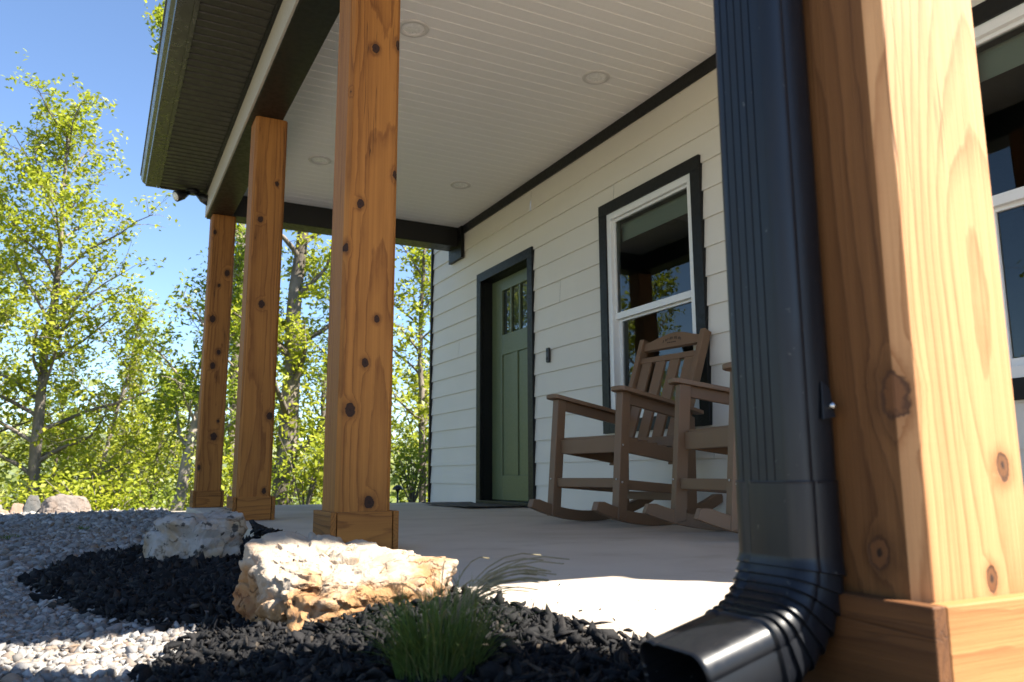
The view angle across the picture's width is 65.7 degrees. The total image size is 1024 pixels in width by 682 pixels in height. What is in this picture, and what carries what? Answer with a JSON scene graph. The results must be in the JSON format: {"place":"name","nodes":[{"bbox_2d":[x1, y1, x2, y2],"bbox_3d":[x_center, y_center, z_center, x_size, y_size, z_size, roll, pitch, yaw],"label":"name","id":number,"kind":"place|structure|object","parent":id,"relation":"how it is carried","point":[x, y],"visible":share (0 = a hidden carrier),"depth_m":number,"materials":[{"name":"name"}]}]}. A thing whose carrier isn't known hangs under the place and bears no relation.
{"place":"outdoors","nodes":[
{"label":"outdoors","id":0,"kind":"place"},
{"bbox_2d":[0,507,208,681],"bbox_3d":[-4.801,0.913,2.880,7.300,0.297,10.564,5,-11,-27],"label":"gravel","id":1,"kind":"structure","parent":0,"point":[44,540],"depth_m":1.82,"materials":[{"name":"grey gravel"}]},
{"bbox_2d":[1,534,20,538],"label":"weed","id":2,"kind":"object","parent":1,"relation":"on","point":[6,536],"visible":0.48,"depth_m":4.47,"materials":[{"name":"green plant"}]},
{"bbox_2d":[0,431,427,508],"bbox_3d":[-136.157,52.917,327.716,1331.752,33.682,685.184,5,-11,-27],"label":"hills","id":3,"kind":"structure","parent":0,"point":[12,473],"depth_m":252.93,"materials":[{"name":"green plant"}]},
{"bbox_2d":[0,0,530,442],"label":"sky","id":4,"kind":"structure","parent":0,"point":[105,44],"materials":[{"name":"blue"}]},
{"bbox_2d":[3,511,630,680],"bbox_3d":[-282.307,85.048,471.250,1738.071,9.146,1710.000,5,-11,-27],"label":"ground","id":5,"kind":"structure","parent":0,"point":[122,657],"depth_m":1.53,"materials":[{"name":"soil"}]},
{"bbox_2d":[9,503,23,513],"bbox_3d":[-5.221,1.874,8.364,0.275,0.318,0.212,5,-11,-27],"label":"boulder","id":6,"kind":"object","parent":5,"relation":"on","point":[17,507],"visible":0.07,"depth_m":8.35,"materials":[{"name":"beige stone"}]},
{"bbox_2d":[0,242,45,499],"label":"tree","id":7,"kind":"object","parent":5,"relation":"on","point":[13,366],"visible":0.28,"depth_m":17.54,"materials":[{"name":"green plant"}]},
{"bbox_2d":[22,495,40,512],"bbox_3d":[-5.109,1.831,8.417,0.290,0.384,0.230,5,-11,-27],"label":"boulder","id":8,"kind":"object","parent":5,"relation":"on","point":[32,502],"visible":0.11,"depth_m":8.41,"materials":[{"name":"stone"}]},
{"bbox_2d":[0,149,76,508],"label":"tree","id":9,"kind":"object","parent":5,"relation":"on","point":[3,316],"visible":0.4,"depth_m":15.46,"materials":[{"name":"green plant"}]},
{"bbox_2d":[4,458,82,510],"bbox_3d":[-7.084,2.367,11.040,2.020,1.486,1.316,5,-11,-27],"label":"shrub","id":10,"kind":"object","parent":5,"relation":"on","point":[42,487],"visible":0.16,"depth_m":11.20,"materials":[{"name":"green plant"}]},
{"bbox_2d":[2,470,93,508],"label":"shrub","id":11,"kind":"object","parent":5,"relation":"on","point":[15,496],"visible":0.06,"depth_m":13.01,"materials":[{"name":"green plant"}]},
{"bbox_2d":[0,359,116,503],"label":"tree","id":12,"kind":"object","parent":5,"relation":"on","point":[56,460],"visible":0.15,"depth_m":19.81,"materials":[{"name":"green plant"}]},
{"bbox_2d":[39,494,91,512],"bbox_3d":[-4.754,1.799,8.423,0.562,0.349,0.434,5,-11,-27],"label":"boulder","id":13,"kind":"object","parent":5,"relation":"on","point":[58,503],"visible":0.41,"depth_m":8.31,"materials":[{"name":"beige stone"}]},
{"bbox_2d":[0,465,138,510],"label":"shrub","id":14,"kind":"object","parent":5,"relation":"on","point":[26,494],"visible":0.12,"depth_m":11.14,"materials":[{"name":"green plant"}]},
{"bbox_2d":[19,459,158,510],"bbox_3d":[-5.735,2.191,10.711,1.671,1.203,1.497,5,-11,-27],"label":"shrub","id":15,"kind":"object","parent":5,"relation":"on","point":[100,504],"visible":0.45,"depth_m":10.72,"materials":[{"name":"green plant"}]},
{"bbox_2d":[0,48,185,509],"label":"tree","id":16,"kind":"object","parent":5,"relation":"on","point":[51,329],"visible":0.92,"depth_m":14.29,"materials":[{"name":"green plant"}]},
{"bbox_2d":[1,277,193,509],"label":"tree","id":17,"kind":"object","parent":5,"relation":"on","point":[131,311],"visible":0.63,"depth_m":15.16,"materials":[{"name":"green plant"}]},
{"bbox_2d":[75,350,183,509],"bbox_3d":[-9.765,3.547,21.011,3.680,6.792,4.065,5,-11,-27],"label":"tree","id":18,"kind":"object","parent":5,"relation":"on","point":[129,420],"visible":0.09,"depth_m":20.97,"materials":[{"name":"green plant"}]},
{"bbox_2d":[85,464,187,509],"bbox_3d":[-5.351,2.326,11.318,1.635,1.251,1.311,5,-11,-27],"label":"shrub","id":19,"kind":"object","parent":5,"relation":"on","point":[165,502],"visible":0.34,"depth_m":11.38,"materials":[{"name":"green plant"}]},
{"bbox_2d":[101,362,192,510],"bbox_3d":[-8.551,3.233,18.966,2.398,5.556,3.804,0,-10,-2],"label":"tree","id":20,"kind":"object","parent":5,"relation":"on","point":[153,418],"visible":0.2,"depth_m":18.81,"materials":[{"name":"green plant"}]},
{"bbox_2d":[118,458,226,510],"bbox_3d":[-5.630,2.724,13.515,2.123,2.064,1.812,0,-10,-4],"label":"shrub","id":21,"kind":"object","parent":5,"relation":"on","point":[174,489],"visible":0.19,"depth_m":13.64,"materials":[{"name":"green plant"}]},
{"bbox_2d":[142,0,244,414],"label":"tree","id":22,"kind":"object","parent":5,"relation":"on","point":[158,15],"visible":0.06,"depth_m":17.52,"materials":[{"name":"green plant"}]},
{"bbox_2d":[149,282,237,507],"bbox_3d":[-6.404,1.666,15.936,2.158,6.072,1.710,-7,-12,36],"label":"tree","id":23,"kind":"object","parent":5,"relation":"on","point":[189,416],"visible":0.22,"depth_m":16.12,"materials":[{"name":"green plant"}]},
{"bbox_2d":[170,434,234,505],"bbox_3d":[-3.839,1.733,10.458,1.149,1.390,1.199,0,-10,0],"label":"shrub","id":24,"kind":"object","parent":5,"relation":"on","point":[227,478],"visible":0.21,"depth_m":10.34,"materials":[{"name":"green plant"}]},
{"bbox_2d":[123,230,282,510],"bbox_3d":[-5.311,0.710,13.576,2.598,5.858,2.674,5,-11,-27],"label":"tree","id":25,"kind":"object","parent":5,"relation":"on","point":[185,388],"visible":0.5,"depth_m":13.17,"materials":[{"name":"green plant"}]},
{"bbox_2d":[0,363,427,509],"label":"woods","id":26,"kind":"object","parent":5,"relation":"on","point":[8,477],"visible":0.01,"depth_m":24.40,"materials":[{"name":"green plant"}]},
{"bbox_2d":[139,223,303,506],"bbox_3d":[-5.665,0.758,15.818,2.936,7.591,3.219,5,-11,-27],"label":"tree","id":27,"kind":"object","parent":5,"relation":"on","point":[239,228],"visible":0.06,"depth_m":15.85,"materials":[{"name":"green plant"}]},
{"bbox_2d":[224,443,307,504],"bbox_3d":[-3.746,2.324,12.130,1.574,1.493,1.513,8,-12,-40],"label":"shrub","id":28,"kind":"object","parent":5,"relation":"on","point":[277,489],"visible":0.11,"depth_m":12.28,"materials":[{"name":"green plant"}]},
{"bbox_2d":[272,403,324,504],"bbox_3d":[-2.778,1.569,10.840,1.460,1.694,1.183,0,-10,1],"label":"shrub","id":29,"kind":"object","parent":5,"relation":"on","point":[316,472],"visible":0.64,"depth_m":10.65,"materials":[{"name":"green plant"}]},
{"bbox_2d":[271,253,330,503],"bbox_3d":[-4.240,1.551,18.318,3.061,7.572,2.662,-5,-11,28],"label":"tree","id":30,"kind":"object","parent":5,"relation":"on","point":[318,377],"visible":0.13,"depth_m":18.04,"materials":[{"name":"green plant"}]},
{"bbox_2d":[193,230,409,504],"bbox_3d":[-3.394,-1.311,13.668,3.690,9.423,3.695,5,-11,-27],"label":"tree","id":31,"kind":"object","parent":5,"relation":"on","point":[294,338],"visible":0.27,"depth_m":13.04,"materials":[{"name":"green plant"}]},
{"bbox_2d":[271,420,400,503],"bbox_3d":[-2.741,2.076,12.161,2.090,1.848,1.337,7,-12,-37],"label":"shrub","id":32,"kind":"object","parent":5,"relation":"on","point":[288,445],"visible":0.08,"depth_m":11.99,"materials":[{"name":"green plant"}]},
{"bbox_2d":[321,245,430,501],"bbox_3d":[-1.573,-0.430,13.536,2.993,7.377,2.688,-2,-10,10],"label":"tree","id":33,"kind":"object","parent":5,"relation":"on","point":[421,400],"visible":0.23,"depth_m":13.14,"materials":[{"name":"green plant"}]},
{"bbox_2d":[392,485,402,502],"bbox_3d":[-1.278,1.798,8.844,0.124,0.381,0.124,5,-11,-27],"label":"path light","id":34,"kind":"object","parent":5,"relation":"on","point":[397,488],"visible":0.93,"depth_m":8.84,"materials":[{"name":"black plastic"}]},
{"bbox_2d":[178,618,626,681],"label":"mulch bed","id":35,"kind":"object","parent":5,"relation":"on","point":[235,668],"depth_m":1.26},
{"bbox_2d":[139,507,247,560],"bbox_3d":[-1.155,0.798,2.835,0.402,0.385,0.304,5,-11,-27],"label":"rock","id":36,"kind":"object","parent":35,"relation":"on","point":[220,532],"visible":0.49,"depth_m":2.75,"materials":[{"name":"grey stone"}]},
{"bbox_2d":[17,519,655,681],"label":"mulch","id":37,"kind":"object","parent":35,"relation":"on","point":[129,584],"visible":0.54,"depth_m":1.36,"materials":[{"name":"black wood"}]},
{"bbox_2d":[302,553,569,681],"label":"ornamental grass","id":38,"kind":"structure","parent":37,"relation":"on","point":[434,651],"depth_m":1.05,"materials":[{"name":"green plant"}]},
{"bbox_2d":[232,531,458,631],"bbox_3d":[-0.333,0.571,1.680,0.468,0.320,0.398,5,-11,-27],"label":"rock","id":39,"kind":"object","parent":35,"relation":"on","point":[291,579],"visible":0.57,"depth_m":1.62,"materials":[{"name":"beige stone"}]},
{"bbox_2d":[390,420,428,502],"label":"shrub","id":40,"kind":"object","parent":5,"relation":"on","point":[412,491],"visible":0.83,"depth_m":10.47,"materials":[{"name":"green plant"}]},
{"bbox_2d":[391,251,430,501],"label":"tree","id":41,"kind":"object","parent":5,"relation":"on","point":[412,376],"visible":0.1,"depth_m":19.07,"materials":[{"name":"green plant"}]},
{"bbox_2d":[186,502,738,639],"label":"porch floor","id":42,"kind":"structure","parent":5,"relation":"on","point":[674,575],"depth_m":2.74,"materials":[{"name":"concrete"}]},
{"bbox_2d":[189,214,235,507],"bbox_3d":[-2.709,0.158,7.225,0.256,2.655,0.260,5,-11,-27],"label":"porch post","id":43,"kind":"object","parent":42,"relation":"on","point":[206,491],"visible":0.99,"depth_m":7.12,"materials":[{"name":"brown wood"}]},
{"bbox_2d":[226,116,287,520],"bbox_3d":[-1.662,-0.181,5.228,0.256,2.655,0.260,5,-11,-27],"label":"porch post","id":44,"kind":"object","parent":42,"relation":"on","point":[251,498],"visible":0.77,"depth_m":5.12,"materials":[{"name":"brown wood"}]},
{"bbox_2d":[313,0,400,549],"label":"porch post","id":45,"kind":"object","parent":42,"relation":"on","point":[356,472],"visible":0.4,"depth_m":3.06,"materials":[{"name":"brown wood"}]},
{"bbox_2d":[422,502,522,507],"bbox_3d":[-0.367,1.442,6.995,0.524,0.026,1.020,5,-11,-27],"label":"doormat","id":46,"kind":"object","parent":42,"relation":"on","point":[465,504],"visible":1,"depth_m":6.97,"materials":[{"name":"rubber"}]},
{"bbox_2d":[528,328,722,525],"bbox_3d":[0.664,0.474,4.654,1.005,1.159,0.670,7,-12,-36],"label":"rocking chair","id":47,"kind":"object","parent":42,"relation":"on","point":[634,399],"visible":0.89,"depth_m":4.62,"materials":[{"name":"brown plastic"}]},
{"bbox_2d":[642,362,737,532],"bbox_3d":[1.179,0.315,3.719,1.005,1.159,0.670,2,-10,-13],"label":"rocking chair","id":48,"kind":"object","parent":42,"relation":"on","point":[719,439],"visible":0.34,"depth_m":3.79,"materials":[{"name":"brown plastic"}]},
{"bbox_2d":[802,0,1023,681],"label":"porch post","id":49,"kind":"object","parent":42,"relation":"on","point":[928,470],"visible":0.77,"depth_m":0.91,"materials":[{"name":"brown wood"}]},
{"bbox_2d":[639,0,846,681],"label":"downspout","id":50,"kind":"object","parent":49,"relation":"attached to","point":[773,614],"visible":1,"depth_m":0.94,"materials":[{"name":"black metal"}]},
{"bbox_2d":[140,0,1023,513],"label":"house","id":51,"kind":"structure","parent":5,"relation":"on","point":[596,260],"depth_m":5.88,"materials":[{"name":"beige wood"}]},
{"bbox_2d":[172,188,207,205],"bbox_3d":[-2.954,-1.330,7.327,0.347,0.146,0.172,5,-11,-27],"label":"floodlight","id":52,"kind":"object","parent":51,"relation":"attached to","point":[179,195],"visible":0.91,"depth_m":7.30,"materials":[{"name":"black plastic"}]},
{"bbox_2d":[308,156,330,164],"bbox_3d":[-1.600,-1.506,6.599,0.188,0.016,0.188,5,-11,-27],"label":"ceiling light","id":53,"kind":"object","parent":51,"relation":"attached to","point":[317,159],"visible":1,"depth_m":6.59,"materials":[{"name":"white plastic"}]},
{"bbox_2d":[400,19,428,37],"bbox_3d":[-0.581,-1.836,4.654,0.188,0.016,0.188,5,-11,-27],"label":"ceiling light","id":54,"kind":"object","parent":51,"relation":"attached to","point":[413,26],"visible":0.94,"depth_m":4.65,"materials":[{"name":"white plastic"}]},
{"bbox_2d":[451,181,470,188],"bbox_3d":[-0.463,-1.412,7.179,0.188,0.016,0.188,5,-11,-27],"label":"ceiling light","id":55,"kind":"object","parent":51,"relation":"attached to","point":[460,184],"visible":1,"depth_m":7.17,"materials":[{"name":"white plastic"}]},
{"bbox_2d":[476,246,535,507],"bbox_3d":[-0.014,0.368,7.289,0.210,2.246,1.144,5,-11,-27],"label":"door","id":56,"kind":"structure","parent":51,"relation":"in","point":[505,314],"depth_m":7.46,"materials":[{"name":"green paint"}]},
{"bbox_2d":[546,347,549,362],"bbox_3d":[0.296,0.117,6.548,0.028,0.124,0.044,5,-11,-27],"label":"doorbell","id":57,"kind":"object","parent":51,"relation":"attached to","point":[548,355],"visible":1,"depth_m":6.53,"materials":[{"name":"black plastic"}]},
{"bbox_2d":[582,70,610,84],"bbox_3d":[0.556,-1.742,5.234,0.188,0.016,0.188,5,-11,-27],"label":"ceiling light","id":58,"kind":"object","parent":51,"relation":"attached to","point":[596,75],"visible":1,"depth_m":5.22,"materials":[{"name":"white plastic"}]},
{"bbox_2d":[598,154,712,433],"bbox_3d":[0.997,-0.249,5.414,0.180,1.710,1.140,5,-11,-27],"label":"window","id":59,"kind":"structure","parent":51,"relation":"in","point":[687,175],"depth_m":5.54,"materials":[{"name":"black paint"}]},
{"bbox_2d":[971,0,1023,400],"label":"window","id":60,"kind":"structure","parent":51,"relation":"in","point":[992,19],"depth_m":3.35,"materials":[{"name":"black paint"}]}
]}

